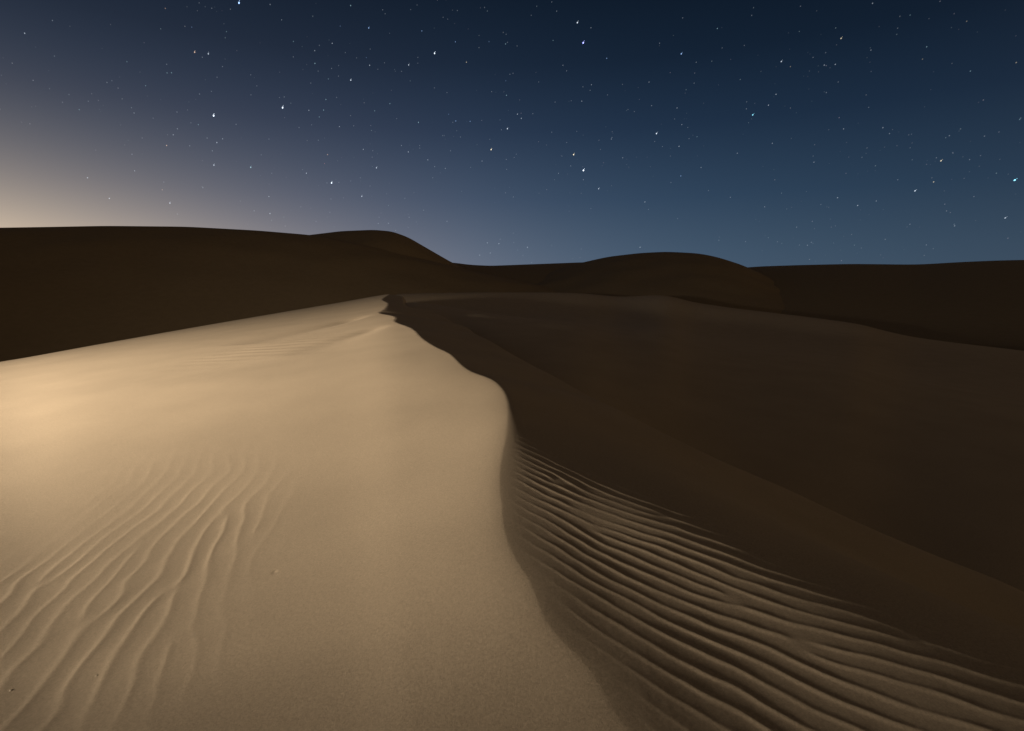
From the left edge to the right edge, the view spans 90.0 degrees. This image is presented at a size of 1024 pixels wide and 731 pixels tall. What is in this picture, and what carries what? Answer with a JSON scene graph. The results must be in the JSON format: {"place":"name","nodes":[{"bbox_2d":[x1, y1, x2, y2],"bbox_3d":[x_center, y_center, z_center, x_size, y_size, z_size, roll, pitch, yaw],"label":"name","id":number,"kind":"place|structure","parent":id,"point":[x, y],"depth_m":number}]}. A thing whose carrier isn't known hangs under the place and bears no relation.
{"place":"outdoors","nodes":[
{"label":"outdoors","id":0,"kind":"place"},
{"bbox_2d":[0,226,557,361],"bbox_3d":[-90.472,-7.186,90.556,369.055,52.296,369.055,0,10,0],"label":"sand dune","id":1,"kind":"structure","parent":0,"point":[67,288],"depth_m":136.46},
{"bbox_2d":[313,230,463,268],"bbox_3d":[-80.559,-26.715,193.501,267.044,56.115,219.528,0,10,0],"label":"sand dune","id":2,"kind":"structure","parent":0,"point":[393,242],"depth_m":209.94},
{"bbox_2d":[0,294,1023,730],"bbox_3d":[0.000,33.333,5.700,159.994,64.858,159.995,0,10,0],"label":"sand dune","id":3,"kind":"structure","parent":0,"point":[388,512],"depth_m":3.43},
{"bbox_2d":[0,0,1023,266],"label":"sky","id":4,"kind":"structure","parent":0,"point":[747,133]},
{"bbox_2d":[454,262,581,283],"bbox_3d":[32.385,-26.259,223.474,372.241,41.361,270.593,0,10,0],"label":"sand dune","id":5,"kind":"structure","parent":0,"point":[534,273],"depth_m":251.06},
{"bbox_2d":[538,252,784,313],"bbox_3d":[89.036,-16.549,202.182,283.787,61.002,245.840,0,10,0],"label":"sand dune","id":6,"kind":"structure","parent":0,"point":[703,279],"depth_m":191.46},
{"bbox_2d":[397,292,1023,591],"bbox_3d":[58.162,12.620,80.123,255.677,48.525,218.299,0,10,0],"label":"sand dune","id":7,"kind":"structure","parent":0,"point":[916,442],"depth_m":13.43},
{"bbox_2d":[748,260,1023,350],"bbox_3d":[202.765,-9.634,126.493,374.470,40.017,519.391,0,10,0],"label":"sand dune","id":8,"kind":"structure","parent":0,"point":[980,303],"depth_m":162.83}
]}

